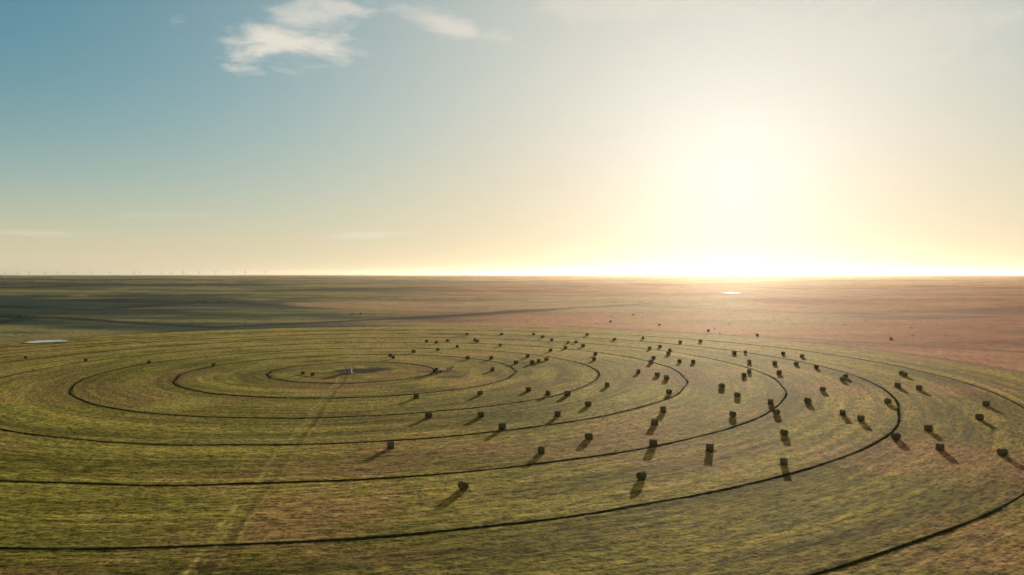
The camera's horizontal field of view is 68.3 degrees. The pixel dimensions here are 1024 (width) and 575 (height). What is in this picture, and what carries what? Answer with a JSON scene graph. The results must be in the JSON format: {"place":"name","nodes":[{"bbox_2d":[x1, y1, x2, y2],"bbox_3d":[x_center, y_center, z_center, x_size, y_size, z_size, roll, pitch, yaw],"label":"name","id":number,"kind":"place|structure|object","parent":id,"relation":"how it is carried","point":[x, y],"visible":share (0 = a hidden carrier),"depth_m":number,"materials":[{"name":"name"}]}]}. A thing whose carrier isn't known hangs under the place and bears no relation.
{"place":"outdoors","nodes":[
{"label":"outdoors","id":0,"kind":"place"},
{"bbox_2d":[24,340,67,342],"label":"pond","id":1,"kind":"structure","parent":0,"point":[40,341],"depth_m":557.41,"materials":[{"name":"grey liquid"}]},
{"bbox_2d":[0,275,1023,574],"bbox_3d":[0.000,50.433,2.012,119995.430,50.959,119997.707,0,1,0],"label":"ground","id":2,"kind":"structure","parent":0,"point":[912,483],"depth_m":251.21,"materials":[{"name":"green plant"}]},
{"bbox_2d":[19,298,360,317],"bbox_3d":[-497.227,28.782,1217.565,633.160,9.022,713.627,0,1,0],"label":"distant trees","id":3,"kind":"object","parent":2,"relation":"on","point":[218,301],"visible":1,"depth_m":1355.71,"materials":[{"name":"green plant"}]},
{"bbox_2d":[344,367,352,372],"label":"pump shed","id":4,"kind":"structure","parent":2,"relation":"on","point":[348,369],"depth_m":382.04,"materials":[{"name":"concrete"}]},
{"bbox_2d":[385,441,395,448],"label":"hay bale","id":5,"kind":"object","parent":2,"relation":"on","point":[390,444],"visible":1,"depth_m":216.25},
{"bbox_2d":[425,412,432,418],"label":"hay bale","id":6,"kind":"object","parent":2,"relation":"on","point":[428,415],"visible":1,"depth_m":262.65},
{"bbox_2d":[433,367,442,372],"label":"tractor","id":7,"kind":"object","parent":2,"relation":"on","point":[436,370],"visible":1,"depth_m":382.90,"materials":[{"name":"metal"}]},
{"bbox_2d":[456,481,468,490],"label":"hay bale","id":8,"kind":"object","parent":2,"relation":"on","point":[463,485],"visible":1,"depth_m":174.61},
{"bbox_2d":[478,411,483,416],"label":"hay bale","id":9,"kind":"object","parent":2,"relation":"on","point":[480,414],"visible":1,"depth_m":263.70},
{"bbox_2d":[3,283,999,335],"bbox_3d":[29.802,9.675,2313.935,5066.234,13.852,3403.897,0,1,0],"label":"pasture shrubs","id":10,"kind":"object","parent":2,"relation":"on","point":[489,315],"visible":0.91,"depth_m":809.02,"materials":[{"name":"green plant"}]},
{"bbox_2d":[498,423,506,429],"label":"hay bale","id":11,"kind":"object","parent":2,"relation":"on","point":[501,426],"visible":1,"depth_m":242.74},
{"bbox_2d":[0,329,1023,574],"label":"wheel tracks","id":12,"kind":"object","parent":2,"relation":"on","point":[472,433],"visible":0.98,"depth_m":220.50,"materials":[{"name":"brown soil"}]},
{"bbox_2d":[536,446,547,453],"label":"hay bale","id":13,"kind":"object","parent":2,"relation":"on","point":[541,449],"visible":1,"depth_m":210.00},
{"bbox_2d":[553,411,560,416],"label":"hay bale","id":14,"kind":"object","parent":2,"relation":"on","point":[557,413],"visible":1,"depth_m":264.98},
{"bbox_2d":[564,390,571,395],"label":"hay bale","id":15,"kind":"object","parent":2,"relation":"on","point":[567,393],"visible":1,"depth_m":310.73},
{"bbox_2d":[585,401,591,406],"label":"hay bale","id":16,"kind":"object","parent":2,"relation":"on","point":[588,403],"visible":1,"depth_m":286.08},
{"bbox_2d":[584,433,593,439],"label":"hay bale","id":17,"kind":"object","parent":2,"relation":"on","point":[588,435],"visible":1,"depth_m":228.40},
{"bbox_2d":[635,471,647,480],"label":"hay bale","id":18,"kind":"object","parent":2,"relation":"on","point":[641,475],"visible":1,"depth_m":183.55},
{"bbox_2d":[649,439,658,447],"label":"hay bale","id":19,"kind":"object","parent":2,"relation":"on","point":[652,442],"visible":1,"depth_m":218.69},
{"bbox_2d":[649,419,659,425],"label":"hay bale","id":20,"kind":"object","parent":2,"relation":"on","point":[654,422],"visible":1,"depth_m":250.12},
{"bbox_2d":[660,406,666,411],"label":"hay bale","id":21,"kind":"object","parent":2,"relation":"on","point":[662,408],"visible":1,"depth_m":273.71},
{"bbox_2d":[706,443,714,451],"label":"hay bale","id":22,"kind":"object","parent":2,"relation":"on","point":[709,447],"visible":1,"depth_m":213.16},
{"bbox_2d":[718,383,724,387],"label":"hay bale","id":23,"kind":"object","parent":2,"relation":"on","point":[721,385],"visible":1,"depth_m":332.16},
{"bbox_2d":[729,411,735,416],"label":"hay bale","id":24,"kind":"object","parent":2,"relation":"on","point":[732,413],"visible":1,"depth_m":264.95},
{"bbox_2d":[733,392,740,397],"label":"hay bale","id":25,"kind":"object","parent":2,"relation":"on","point":[737,394],"visible":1,"depth_m":307.36},
{"bbox_2d":[773,409,779,414],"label":"hay bale","id":26,"kind":"object","parent":2,"relation":"on","point":[776,411],"visible":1,"depth_m":268.79},
{"bbox_2d":[779,458,789,465],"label":"hay bale","id":27,"kind":"object","parent":2,"relation":"on","point":[783,461],"visible":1,"depth_m":197.18},
{"bbox_2d":[780,429,788,435],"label":"hay bale","id":28,"kind":"object","parent":2,"relation":"on","point":[784,432],"visible":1,"depth_m":233.92},
{"bbox_2d":[804,397,811,402],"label":"hay bale","id":29,"kind":"object","parent":2,"relation":"on","point":[807,400],"visible":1,"depth_m":293.16},
{"bbox_2d":[839,410,846,415],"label":"hay bale","id":30,"kind":"object","parent":2,"relation":"on","point":[842,412],"visible":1,"depth_m":267.49},
{"bbox_2d":[855,415,864,421],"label":"hay bale","id":31,"kind":"object","parent":2,"relation":"on","point":[860,417],"visible":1,"depth_m":256.88},
{"bbox_2d":[884,398,892,403],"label":"hay bale","id":32,"kind":"object","parent":2,"relation":"on","point":[887,401],"visible":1,"depth_m":291.78},
{"bbox_2d":[891,432,900,439],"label":"hay bale","id":33,"kind":"object","parent":2,"relation":"on","point":[896,435],"visible":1,"depth_m":228.44},
{"bbox_2d":[894,382,901,387],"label":"hay bale","id":34,"kind":"object","parent":2,"relation":"on","point":[897,385],"visible":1,"depth_m":333.95},
{"bbox_2d":[915,385,922,389],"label":"hay bale","id":35,"kind":"object","parent":2,"relation":"on","point":[919,387],"visible":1,"depth_m":326.42},
{"bbox_2d":[924,425,932,431],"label":"hay bale","id":36,"kind":"object","parent":2,"relation":"on","point":[928,427],"visible":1,"depth_m":240.70},
{"bbox_2d":[935,443,944,450],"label":"hay bale","id":37,"kind":"object","parent":2,"relation":"on","point":[940,447],"visible":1,"depth_m":214.10},
{"bbox_2d":[975,414,983,420],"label":"hay bale","id":38,"kind":"object","parent":2,"relation":"on","point":[979,417],"visible":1,"depth_m":258.97},
{"bbox_2d":[981,401,990,406],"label":"hay bale","id":39,"kind":"object","parent":2,"relation":"on","point":[986,403],"visible":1,"depth_m":286.12},
{"bbox_2d":[997,448,1008,455],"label":"hay bale","id":40,"kind":"object","parent":2,"relation":"on","point":[1002,452],"visible":1,"depth_m":207.97},
{"bbox_2d":[0,0,1023,274],"label":"sky","id":41,"kind":"structure","parent":0,"point":[146,137],"materials":[{"name":"blue"}]}
]}

